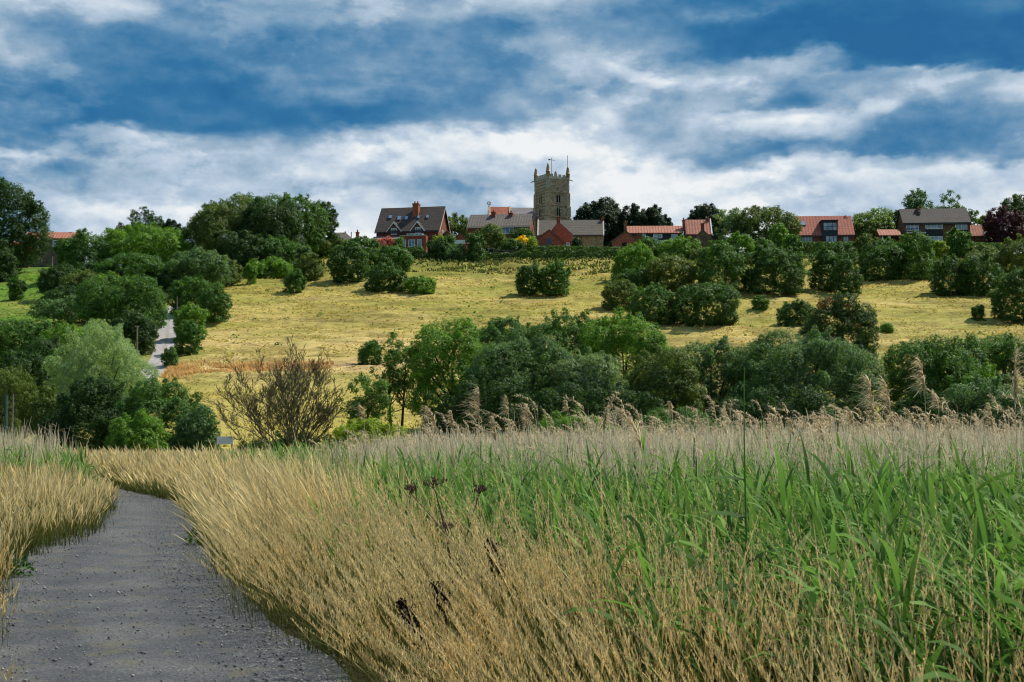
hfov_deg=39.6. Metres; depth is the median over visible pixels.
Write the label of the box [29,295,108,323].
broadleaf tree
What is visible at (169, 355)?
bush
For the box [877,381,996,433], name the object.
bush
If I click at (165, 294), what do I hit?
bush
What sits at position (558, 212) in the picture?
tower window
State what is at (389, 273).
bush
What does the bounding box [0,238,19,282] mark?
bush
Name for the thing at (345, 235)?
bungalow
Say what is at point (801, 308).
bush
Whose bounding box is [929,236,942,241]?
window
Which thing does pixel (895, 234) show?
garage
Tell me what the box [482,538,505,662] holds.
dock stalk
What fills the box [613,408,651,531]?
plumed reed
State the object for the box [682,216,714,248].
cottage
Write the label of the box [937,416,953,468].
plumed reed
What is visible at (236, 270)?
bush
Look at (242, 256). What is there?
broadleaf tree
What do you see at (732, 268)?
bush
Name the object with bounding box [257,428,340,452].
bush
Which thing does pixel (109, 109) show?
sky
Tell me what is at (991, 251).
bush
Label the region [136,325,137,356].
utility pole
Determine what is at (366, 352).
bush
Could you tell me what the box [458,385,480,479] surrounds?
plumed reed
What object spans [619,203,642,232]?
yew tree
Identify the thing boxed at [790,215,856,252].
bungalow
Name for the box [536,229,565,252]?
brick outbuilding
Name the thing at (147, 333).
bush
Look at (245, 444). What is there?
bush
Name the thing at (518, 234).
shrub
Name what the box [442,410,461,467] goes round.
plumed reed
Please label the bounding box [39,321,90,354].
broadleaf tree
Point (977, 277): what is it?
bush
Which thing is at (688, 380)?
broadleaf tree
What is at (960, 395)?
bush
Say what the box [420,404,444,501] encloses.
plumed reed
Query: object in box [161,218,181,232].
broadleaf tree
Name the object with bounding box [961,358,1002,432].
bush
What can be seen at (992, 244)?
hedge
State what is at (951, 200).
birch tree
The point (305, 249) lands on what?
shrub
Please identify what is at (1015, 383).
plumed reed
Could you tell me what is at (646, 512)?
reed clump
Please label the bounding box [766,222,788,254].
shrub
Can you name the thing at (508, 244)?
shrub
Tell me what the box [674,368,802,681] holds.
green reed
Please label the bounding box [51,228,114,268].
broadleaf tree
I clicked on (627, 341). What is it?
broadleaf tree
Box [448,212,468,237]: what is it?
broadleaf tree
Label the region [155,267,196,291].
bush
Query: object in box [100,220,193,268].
broadleaf tree
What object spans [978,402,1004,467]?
plumed reed
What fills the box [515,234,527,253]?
shrub
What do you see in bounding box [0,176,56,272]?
broadleaf tree
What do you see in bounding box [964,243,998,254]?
shrub
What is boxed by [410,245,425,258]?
shrub
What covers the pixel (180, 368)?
orange grass
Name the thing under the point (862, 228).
broadleaf tree
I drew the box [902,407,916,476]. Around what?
plumed reed
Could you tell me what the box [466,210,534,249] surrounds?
brick house
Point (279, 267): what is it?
shrub
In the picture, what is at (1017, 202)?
broadleaf tree
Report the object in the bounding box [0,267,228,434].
pasture grass
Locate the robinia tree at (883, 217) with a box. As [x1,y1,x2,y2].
[852,206,895,235]
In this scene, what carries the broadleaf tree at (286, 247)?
on the ground at (936, 319)
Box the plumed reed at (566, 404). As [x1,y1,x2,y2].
[560,400,572,466]
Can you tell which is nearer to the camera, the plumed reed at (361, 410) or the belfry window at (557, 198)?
the plumed reed at (361, 410)
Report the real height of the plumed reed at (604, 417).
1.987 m
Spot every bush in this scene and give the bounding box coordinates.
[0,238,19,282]
[0,348,66,429]
[6,275,27,299]
[28,382,63,445]
[36,374,130,452]
[40,284,111,308]
[42,337,132,414]
[51,261,96,283]
[58,269,102,290]
[89,285,168,306]
[93,271,120,286]
[103,408,172,452]
[107,310,158,354]
[111,375,215,452]
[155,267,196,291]
[160,346,179,366]
[166,275,212,314]
[168,404,222,452]
[171,319,204,354]
[172,302,209,339]
[195,281,233,321]
[198,255,243,284]
[200,329,357,450]
[237,440,264,452]
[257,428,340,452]
[282,268,307,292]
[293,252,325,279]
[325,240,369,281]
[327,417,406,446]
[357,339,384,364]
[362,261,408,291]
[364,245,413,272]
[403,275,436,293]
[417,374,541,440]
[514,262,542,293]
[524,407,628,438]
[528,376,676,432]
[538,257,571,295]
[599,279,637,309]
[610,240,654,280]
[616,265,664,289]
[622,406,736,436]
[624,282,679,323]
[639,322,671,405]
[643,252,696,290]
[668,281,743,325]
[690,242,746,293]
[706,383,881,434]
[739,243,811,293]
[751,295,770,310]
[774,298,816,326]
[806,245,840,290]
[830,253,863,294]
[851,240,906,280]
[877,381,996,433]
[879,322,893,332]
[891,230,936,279]
[927,253,970,295]
[934,371,1023,436]
[955,253,1005,295]
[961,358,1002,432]
[964,246,1002,267]
[969,303,986,320]
[987,265,1023,321]
[993,232,1023,273]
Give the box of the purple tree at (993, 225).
[981,205,1023,247]
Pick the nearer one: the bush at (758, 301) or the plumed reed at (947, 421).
the plumed reed at (947, 421)
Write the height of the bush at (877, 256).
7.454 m
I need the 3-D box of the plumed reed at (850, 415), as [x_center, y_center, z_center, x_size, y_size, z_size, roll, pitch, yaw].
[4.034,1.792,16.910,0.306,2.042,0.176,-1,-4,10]
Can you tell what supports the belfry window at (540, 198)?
in the church
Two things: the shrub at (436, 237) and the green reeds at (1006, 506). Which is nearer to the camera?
the green reeds at (1006, 506)
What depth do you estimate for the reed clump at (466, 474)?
13.88 m
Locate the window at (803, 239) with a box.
[801,237,812,241]
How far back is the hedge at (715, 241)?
298.29 m
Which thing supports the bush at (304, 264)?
on the ground at (936, 319)
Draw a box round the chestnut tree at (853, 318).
[796,291,880,379]
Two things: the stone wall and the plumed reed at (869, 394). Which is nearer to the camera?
the plumed reed at (869, 394)
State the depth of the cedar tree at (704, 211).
331.72 m
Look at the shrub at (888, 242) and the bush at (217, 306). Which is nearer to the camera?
the bush at (217, 306)
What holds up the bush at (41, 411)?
on the ground at (936, 319)
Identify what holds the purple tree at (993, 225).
on the ground at (936, 319)
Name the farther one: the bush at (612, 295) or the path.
the bush at (612, 295)
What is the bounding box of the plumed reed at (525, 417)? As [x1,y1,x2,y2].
[507,402,530,488]
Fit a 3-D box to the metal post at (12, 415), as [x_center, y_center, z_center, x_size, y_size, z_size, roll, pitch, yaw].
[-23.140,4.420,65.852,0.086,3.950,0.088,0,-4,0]
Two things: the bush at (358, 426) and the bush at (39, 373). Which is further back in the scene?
the bush at (39, 373)
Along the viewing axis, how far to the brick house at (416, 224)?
321.69 m
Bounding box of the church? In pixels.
[487,155,572,250]
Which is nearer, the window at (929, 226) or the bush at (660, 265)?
the bush at (660, 265)
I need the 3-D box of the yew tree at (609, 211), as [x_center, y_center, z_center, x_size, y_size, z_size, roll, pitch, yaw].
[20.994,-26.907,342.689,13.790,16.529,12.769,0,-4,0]
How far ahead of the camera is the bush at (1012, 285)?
205.70 m
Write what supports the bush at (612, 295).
on the ground at (936, 319)
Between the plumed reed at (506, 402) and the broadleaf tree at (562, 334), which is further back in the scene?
the broadleaf tree at (562, 334)
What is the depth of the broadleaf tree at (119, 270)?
241.00 m
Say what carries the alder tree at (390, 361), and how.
on the ground at (936, 319)
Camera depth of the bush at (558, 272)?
233.04 m
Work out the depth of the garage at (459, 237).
314.17 m
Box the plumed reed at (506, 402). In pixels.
[498,394,515,472]
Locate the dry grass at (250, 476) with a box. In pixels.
[0,430,1023,681]
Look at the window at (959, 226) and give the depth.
319.91 m
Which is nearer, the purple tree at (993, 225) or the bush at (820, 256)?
the bush at (820, 256)
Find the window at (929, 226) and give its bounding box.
[925,224,942,228]
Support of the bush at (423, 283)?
on the ground at (936, 319)
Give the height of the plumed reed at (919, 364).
2.530 m
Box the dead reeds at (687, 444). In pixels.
[0,401,1023,534]
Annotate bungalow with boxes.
[334,230,359,239]
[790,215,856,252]
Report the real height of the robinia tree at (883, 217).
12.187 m
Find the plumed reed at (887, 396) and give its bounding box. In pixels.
[873,375,895,464]
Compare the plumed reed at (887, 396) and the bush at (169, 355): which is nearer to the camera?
the plumed reed at (887, 396)
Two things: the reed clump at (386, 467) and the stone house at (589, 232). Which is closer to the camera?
the reed clump at (386, 467)
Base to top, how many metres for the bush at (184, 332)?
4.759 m
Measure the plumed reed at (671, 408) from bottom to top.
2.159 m
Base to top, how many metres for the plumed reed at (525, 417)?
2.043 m
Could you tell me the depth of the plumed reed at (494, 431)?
15.96 m
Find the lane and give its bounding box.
[137,306,177,380]
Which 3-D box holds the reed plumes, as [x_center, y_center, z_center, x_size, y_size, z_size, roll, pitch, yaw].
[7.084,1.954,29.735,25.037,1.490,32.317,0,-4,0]
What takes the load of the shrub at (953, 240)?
on the ground at (936, 319)
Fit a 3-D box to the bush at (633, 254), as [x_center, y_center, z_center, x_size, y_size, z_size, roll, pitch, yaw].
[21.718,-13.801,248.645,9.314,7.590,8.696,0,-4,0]
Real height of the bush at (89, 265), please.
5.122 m
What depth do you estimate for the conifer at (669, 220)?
342.11 m
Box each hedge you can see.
[404,247,481,261]
[484,248,622,261]
[530,245,630,258]
[708,240,727,254]
[791,241,861,257]
[887,242,1003,255]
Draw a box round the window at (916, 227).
[906,223,918,230]
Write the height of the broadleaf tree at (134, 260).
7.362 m
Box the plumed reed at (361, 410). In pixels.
[355,405,366,455]
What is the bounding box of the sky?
[0,0,1023,265]
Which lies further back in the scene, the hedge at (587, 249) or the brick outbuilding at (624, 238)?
the brick outbuilding at (624, 238)
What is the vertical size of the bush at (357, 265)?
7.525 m
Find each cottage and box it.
[623,220,682,251]
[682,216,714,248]
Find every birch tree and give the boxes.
[713,207,749,240]
[933,189,961,208]
[960,205,979,224]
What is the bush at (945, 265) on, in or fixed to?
on the ground at (936, 319)
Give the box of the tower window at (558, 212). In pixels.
[556,206,560,216]
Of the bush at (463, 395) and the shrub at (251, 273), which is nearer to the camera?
the bush at (463, 395)
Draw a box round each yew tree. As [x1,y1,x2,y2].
[572,196,626,249]
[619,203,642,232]
[631,207,668,225]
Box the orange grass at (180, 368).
[138,356,333,382]
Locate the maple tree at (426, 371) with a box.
[404,315,495,438]
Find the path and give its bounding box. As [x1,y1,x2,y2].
[0,489,350,681]
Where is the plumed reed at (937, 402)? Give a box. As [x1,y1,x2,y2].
[928,391,941,464]
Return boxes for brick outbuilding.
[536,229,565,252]
[607,231,643,250]
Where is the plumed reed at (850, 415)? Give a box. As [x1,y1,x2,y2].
[842,406,854,450]
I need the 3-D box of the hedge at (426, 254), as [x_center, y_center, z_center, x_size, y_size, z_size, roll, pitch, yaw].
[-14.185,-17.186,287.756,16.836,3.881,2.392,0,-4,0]
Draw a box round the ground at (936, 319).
[0,253,1023,681]
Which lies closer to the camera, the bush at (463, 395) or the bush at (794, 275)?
the bush at (463, 395)
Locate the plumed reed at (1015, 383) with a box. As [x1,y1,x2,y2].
[1005,345,1023,509]
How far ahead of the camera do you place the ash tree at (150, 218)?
301.48 m
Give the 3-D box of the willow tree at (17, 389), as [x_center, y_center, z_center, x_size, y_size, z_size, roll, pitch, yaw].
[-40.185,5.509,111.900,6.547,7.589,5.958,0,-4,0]
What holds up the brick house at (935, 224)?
on the ground at (936, 319)
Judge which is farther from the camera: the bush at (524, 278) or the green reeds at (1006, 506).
the bush at (524, 278)
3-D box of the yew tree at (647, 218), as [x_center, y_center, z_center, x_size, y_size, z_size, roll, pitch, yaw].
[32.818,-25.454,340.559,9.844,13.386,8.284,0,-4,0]
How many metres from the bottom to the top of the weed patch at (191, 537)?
0.359 m
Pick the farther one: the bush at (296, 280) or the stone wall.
the stone wall
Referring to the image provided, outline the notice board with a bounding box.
[217,436,232,451]
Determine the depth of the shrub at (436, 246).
288.73 m
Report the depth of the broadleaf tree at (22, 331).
174.22 m
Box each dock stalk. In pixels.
[395,596,434,681]
[429,580,454,643]
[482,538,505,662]
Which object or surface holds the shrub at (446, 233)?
on the ground at (936, 319)
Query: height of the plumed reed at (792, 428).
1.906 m
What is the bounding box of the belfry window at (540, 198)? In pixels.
[539,194,542,204]
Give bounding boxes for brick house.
[373,201,450,251]
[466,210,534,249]
[896,206,982,244]
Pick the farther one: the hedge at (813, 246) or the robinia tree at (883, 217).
the robinia tree at (883, 217)
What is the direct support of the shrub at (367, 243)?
on the ground at (936, 319)
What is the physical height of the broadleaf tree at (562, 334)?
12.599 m
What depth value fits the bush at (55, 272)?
235.38 m
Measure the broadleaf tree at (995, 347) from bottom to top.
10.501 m
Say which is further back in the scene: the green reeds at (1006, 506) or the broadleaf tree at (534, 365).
the broadleaf tree at (534, 365)
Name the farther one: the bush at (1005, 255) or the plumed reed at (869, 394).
the bush at (1005, 255)
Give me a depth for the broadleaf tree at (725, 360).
122.26 m
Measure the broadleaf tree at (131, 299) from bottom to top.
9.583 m
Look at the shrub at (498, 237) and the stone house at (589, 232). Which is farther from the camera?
the stone house at (589, 232)
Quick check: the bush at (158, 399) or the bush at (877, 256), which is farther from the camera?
the bush at (877, 256)
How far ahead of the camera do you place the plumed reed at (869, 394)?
13.99 m
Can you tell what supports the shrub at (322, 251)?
on the ground at (936, 319)
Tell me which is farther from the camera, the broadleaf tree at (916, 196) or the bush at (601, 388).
the broadleaf tree at (916, 196)
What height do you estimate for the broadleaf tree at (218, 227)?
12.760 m
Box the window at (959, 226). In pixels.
[955,224,966,229]
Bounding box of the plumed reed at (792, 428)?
[784,418,794,459]
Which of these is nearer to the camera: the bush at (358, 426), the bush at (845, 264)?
the bush at (358, 426)
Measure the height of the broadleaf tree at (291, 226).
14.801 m
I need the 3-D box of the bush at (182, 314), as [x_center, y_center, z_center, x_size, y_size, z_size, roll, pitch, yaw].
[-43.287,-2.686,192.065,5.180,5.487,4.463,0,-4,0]
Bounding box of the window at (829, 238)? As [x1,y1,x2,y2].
[825,235,837,242]
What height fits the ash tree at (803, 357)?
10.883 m
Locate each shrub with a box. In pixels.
[243,262,258,284]
[245,256,292,277]
[291,245,312,270]
[316,237,355,257]
[349,236,380,258]
[372,235,394,252]
[393,236,404,252]
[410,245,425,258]
[425,236,451,259]
[433,234,443,244]
[442,231,454,243]
[443,234,456,246]
[445,243,469,261]
[464,229,486,261]
[476,223,506,256]
[499,238,528,256]
[509,227,537,248]
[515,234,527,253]
[525,236,538,255]
[570,237,582,255]
[635,235,662,257]
[654,235,701,258]
[686,246,713,260]
[724,231,754,258]
[752,237,774,258]
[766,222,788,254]
[782,234,802,254]
[827,241,858,261]
[852,232,877,257]
[875,237,898,255]
[932,240,950,258]
[944,226,974,258]
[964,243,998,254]
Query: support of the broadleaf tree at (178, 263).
on the ground at (936, 319)
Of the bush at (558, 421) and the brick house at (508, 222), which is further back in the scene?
the brick house at (508, 222)
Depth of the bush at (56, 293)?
220.32 m
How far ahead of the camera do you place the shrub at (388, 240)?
301.02 m
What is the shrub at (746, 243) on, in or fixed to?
on the ground at (936, 319)
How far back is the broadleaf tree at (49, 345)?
149.47 m
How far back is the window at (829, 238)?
323.68 m
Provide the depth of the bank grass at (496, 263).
274.52 m
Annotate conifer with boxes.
[652,204,662,215]
[663,214,673,225]
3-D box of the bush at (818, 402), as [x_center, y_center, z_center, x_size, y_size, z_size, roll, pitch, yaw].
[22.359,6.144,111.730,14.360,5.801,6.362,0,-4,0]
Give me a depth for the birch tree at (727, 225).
313.23 m
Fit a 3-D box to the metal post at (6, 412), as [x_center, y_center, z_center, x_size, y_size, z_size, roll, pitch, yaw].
[-22.016,4.234,61.855,0.133,3.782,0.137,0,-4,0]
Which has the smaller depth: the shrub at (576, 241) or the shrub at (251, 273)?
the shrub at (251, 273)
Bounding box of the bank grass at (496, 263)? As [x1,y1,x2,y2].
[267,254,1012,275]
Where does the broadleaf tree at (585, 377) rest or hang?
on the ground at (936, 319)
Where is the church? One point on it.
(551, 197)
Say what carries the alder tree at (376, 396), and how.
on the ground at (936, 319)
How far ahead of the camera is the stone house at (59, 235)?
314.18 m
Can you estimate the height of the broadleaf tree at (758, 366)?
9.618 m
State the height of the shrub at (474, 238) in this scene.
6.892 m
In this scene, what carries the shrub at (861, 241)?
on the ground at (936, 319)
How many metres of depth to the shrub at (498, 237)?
300.39 m
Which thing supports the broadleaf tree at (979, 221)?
on the ground at (936, 319)
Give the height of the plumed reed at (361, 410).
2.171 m
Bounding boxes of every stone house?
[26,232,85,266]
[537,216,603,251]
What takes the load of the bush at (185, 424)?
on the ground at (936, 319)
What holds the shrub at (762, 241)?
on the ground at (936, 319)
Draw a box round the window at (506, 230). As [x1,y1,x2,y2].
[502,227,513,233]
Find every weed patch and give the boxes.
[0,547,35,577]
[184,526,227,545]
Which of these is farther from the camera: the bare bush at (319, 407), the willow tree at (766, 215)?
the willow tree at (766, 215)
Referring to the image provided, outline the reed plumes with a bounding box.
[309,387,1023,475]
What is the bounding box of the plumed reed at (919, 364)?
[896,356,934,466]
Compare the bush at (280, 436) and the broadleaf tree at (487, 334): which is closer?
the bush at (280, 436)
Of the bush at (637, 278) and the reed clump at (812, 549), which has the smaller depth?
the reed clump at (812, 549)
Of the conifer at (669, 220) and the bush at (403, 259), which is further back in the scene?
the conifer at (669, 220)
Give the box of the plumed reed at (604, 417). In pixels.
[597,405,613,503]
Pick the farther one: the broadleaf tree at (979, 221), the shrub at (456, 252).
the broadleaf tree at (979, 221)
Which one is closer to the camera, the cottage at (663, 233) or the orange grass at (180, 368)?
the orange grass at (180, 368)
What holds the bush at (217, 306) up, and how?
on the ground at (936, 319)
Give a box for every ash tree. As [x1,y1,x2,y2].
[124,206,164,249]
[726,325,888,431]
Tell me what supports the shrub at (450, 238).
on the ground at (936, 319)
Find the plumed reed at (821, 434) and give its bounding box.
[800,411,825,482]
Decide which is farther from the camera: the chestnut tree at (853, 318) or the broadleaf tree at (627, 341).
the chestnut tree at (853, 318)
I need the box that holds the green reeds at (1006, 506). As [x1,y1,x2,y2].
[0,420,1023,681]
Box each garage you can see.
[454,232,469,252]
[875,229,900,242]
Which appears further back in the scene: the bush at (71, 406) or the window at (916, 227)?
the window at (916, 227)
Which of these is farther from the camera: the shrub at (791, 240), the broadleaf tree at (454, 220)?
the broadleaf tree at (454, 220)
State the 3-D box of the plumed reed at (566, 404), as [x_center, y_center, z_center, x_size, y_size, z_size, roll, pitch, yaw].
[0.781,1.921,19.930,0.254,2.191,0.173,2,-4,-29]
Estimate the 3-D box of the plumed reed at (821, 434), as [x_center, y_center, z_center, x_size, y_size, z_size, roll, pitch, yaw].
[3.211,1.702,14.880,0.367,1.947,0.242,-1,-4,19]
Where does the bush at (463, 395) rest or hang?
on the ground at (936, 319)
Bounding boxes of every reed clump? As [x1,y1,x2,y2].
[368,447,409,511]
[411,450,476,580]
[551,475,691,644]
[759,477,857,673]
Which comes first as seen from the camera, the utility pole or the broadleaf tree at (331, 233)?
the utility pole
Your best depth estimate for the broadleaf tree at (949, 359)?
122.13 m
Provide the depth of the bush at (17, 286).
239.91 m
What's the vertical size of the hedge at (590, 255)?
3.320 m
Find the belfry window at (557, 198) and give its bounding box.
[555,193,561,203]
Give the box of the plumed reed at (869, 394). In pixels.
[846,374,877,461]
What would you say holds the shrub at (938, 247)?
on the ground at (936, 319)
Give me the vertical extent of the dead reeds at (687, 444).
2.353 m
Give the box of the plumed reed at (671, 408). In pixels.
[668,401,673,458]
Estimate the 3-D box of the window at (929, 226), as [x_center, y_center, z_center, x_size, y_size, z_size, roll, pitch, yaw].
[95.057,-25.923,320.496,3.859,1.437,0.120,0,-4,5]
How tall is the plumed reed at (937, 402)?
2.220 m
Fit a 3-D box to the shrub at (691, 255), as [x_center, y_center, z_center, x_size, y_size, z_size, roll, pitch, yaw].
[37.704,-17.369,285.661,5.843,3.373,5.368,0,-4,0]
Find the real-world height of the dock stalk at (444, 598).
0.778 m
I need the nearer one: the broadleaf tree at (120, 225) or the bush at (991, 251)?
the bush at (991, 251)
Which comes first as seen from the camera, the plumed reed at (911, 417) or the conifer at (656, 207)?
the plumed reed at (911, 417)
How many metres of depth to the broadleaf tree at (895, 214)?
332.45 m
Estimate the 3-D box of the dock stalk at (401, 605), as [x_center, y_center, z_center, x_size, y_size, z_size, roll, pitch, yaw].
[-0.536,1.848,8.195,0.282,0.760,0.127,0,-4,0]
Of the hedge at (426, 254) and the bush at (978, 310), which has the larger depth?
the hedge at (426, 254)
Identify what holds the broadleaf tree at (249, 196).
on the ground at (936, 319)
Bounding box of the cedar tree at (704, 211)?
[684,202,726,242]
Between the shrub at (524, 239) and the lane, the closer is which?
the lane
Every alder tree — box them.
[337,372,395,434]
[369,329,415,433]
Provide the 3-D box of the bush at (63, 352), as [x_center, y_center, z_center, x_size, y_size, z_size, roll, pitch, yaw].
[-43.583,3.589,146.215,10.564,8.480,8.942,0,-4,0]
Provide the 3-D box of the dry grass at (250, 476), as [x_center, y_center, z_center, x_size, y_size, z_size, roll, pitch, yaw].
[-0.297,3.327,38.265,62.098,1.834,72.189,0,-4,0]
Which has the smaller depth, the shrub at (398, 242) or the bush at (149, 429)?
the bush at (149, 429)
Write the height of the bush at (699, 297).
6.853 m
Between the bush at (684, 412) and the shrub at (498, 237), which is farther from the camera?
the shrub at (498, 237)
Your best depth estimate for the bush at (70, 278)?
231.03 m
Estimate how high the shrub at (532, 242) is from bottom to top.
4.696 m
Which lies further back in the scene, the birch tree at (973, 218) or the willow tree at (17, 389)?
the birch tree at (973, 218)
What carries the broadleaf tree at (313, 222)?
on the ground at (936, 319)
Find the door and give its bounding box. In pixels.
[454,240,465,243]
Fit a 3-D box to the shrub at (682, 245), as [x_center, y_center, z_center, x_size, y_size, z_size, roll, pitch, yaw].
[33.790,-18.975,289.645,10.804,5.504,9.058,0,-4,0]
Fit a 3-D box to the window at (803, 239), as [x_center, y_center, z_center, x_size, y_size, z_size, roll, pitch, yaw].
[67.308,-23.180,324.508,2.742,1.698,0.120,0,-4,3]
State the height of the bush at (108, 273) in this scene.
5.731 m
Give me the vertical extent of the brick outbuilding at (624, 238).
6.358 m
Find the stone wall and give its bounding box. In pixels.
[17,255,52,266]
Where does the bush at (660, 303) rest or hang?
on the ground at (936, 319)
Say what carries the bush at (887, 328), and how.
on the ground at (936, 319)
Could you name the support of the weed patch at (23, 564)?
on the path
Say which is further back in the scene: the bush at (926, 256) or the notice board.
the bush at (926, 256)
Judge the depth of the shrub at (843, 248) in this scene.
284.53 m
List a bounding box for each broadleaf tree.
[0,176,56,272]
[0,316,57,363]
[23,335,75,390]
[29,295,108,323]
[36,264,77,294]
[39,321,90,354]
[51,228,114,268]
[72,273,170,332]
[89,264,160,284]
[94,252,166,287]
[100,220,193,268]
[110,221,132,250]
[160,245,232,289]
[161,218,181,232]
[174,224,210,249]
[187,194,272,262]
[207,202,229,238]
[221,230,273,274]
[225,191,266,214]
[230,196,306,258]
[247,234,302,270]
[263,192,331,251]
[303,199,340,253]
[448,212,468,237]
[454,315,539,424]
[462,326,581,434]
[516,304,614,405]
[544,346,632,427]
[577,305,674,430]
[621,345,709,431]
[665,335,757,419]
[720,341,792,414]
[853,217,883,241]
[875,332,982,429]
[887,210,898,228]
[901,188,933,208]
[936,331,1023,426]
[977,215,990,245]
[998,193,1023,252]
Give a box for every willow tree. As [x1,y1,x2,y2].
[0,364,41,444]
[41,318,160,445]
[731,205,801,244]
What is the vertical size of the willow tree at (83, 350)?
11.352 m
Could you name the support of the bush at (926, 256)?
on the ground at (936, 319)
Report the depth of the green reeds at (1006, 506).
9.09 m
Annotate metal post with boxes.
[4,395,7,436]
[11,394,13,448]
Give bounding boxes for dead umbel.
[404,476,487,633]
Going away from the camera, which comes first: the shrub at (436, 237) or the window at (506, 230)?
the shrub at (436, 237)
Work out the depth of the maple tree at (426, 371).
124.25 m
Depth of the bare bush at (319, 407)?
77.38 m
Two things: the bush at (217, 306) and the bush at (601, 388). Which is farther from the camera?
the bush at (217, 306)
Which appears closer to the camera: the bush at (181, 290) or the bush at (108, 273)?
the bush at (181, 290)
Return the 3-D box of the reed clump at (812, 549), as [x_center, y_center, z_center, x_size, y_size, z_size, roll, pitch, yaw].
[1.763,1.512,8.381,0.566,1.452,0.250,-1,-4,15]
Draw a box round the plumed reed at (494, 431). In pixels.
[483,417,505,475]
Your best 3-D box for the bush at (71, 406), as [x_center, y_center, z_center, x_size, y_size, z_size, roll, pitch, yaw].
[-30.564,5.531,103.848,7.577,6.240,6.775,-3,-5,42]
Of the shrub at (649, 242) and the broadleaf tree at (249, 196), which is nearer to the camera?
the shrub at (649, 242)
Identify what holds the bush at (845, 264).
on the ground at (936, 319)
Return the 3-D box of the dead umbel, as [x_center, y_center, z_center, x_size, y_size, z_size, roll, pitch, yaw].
[-0.472,1.657,10.111,0.597,1.397,0.155,0,-4,0]

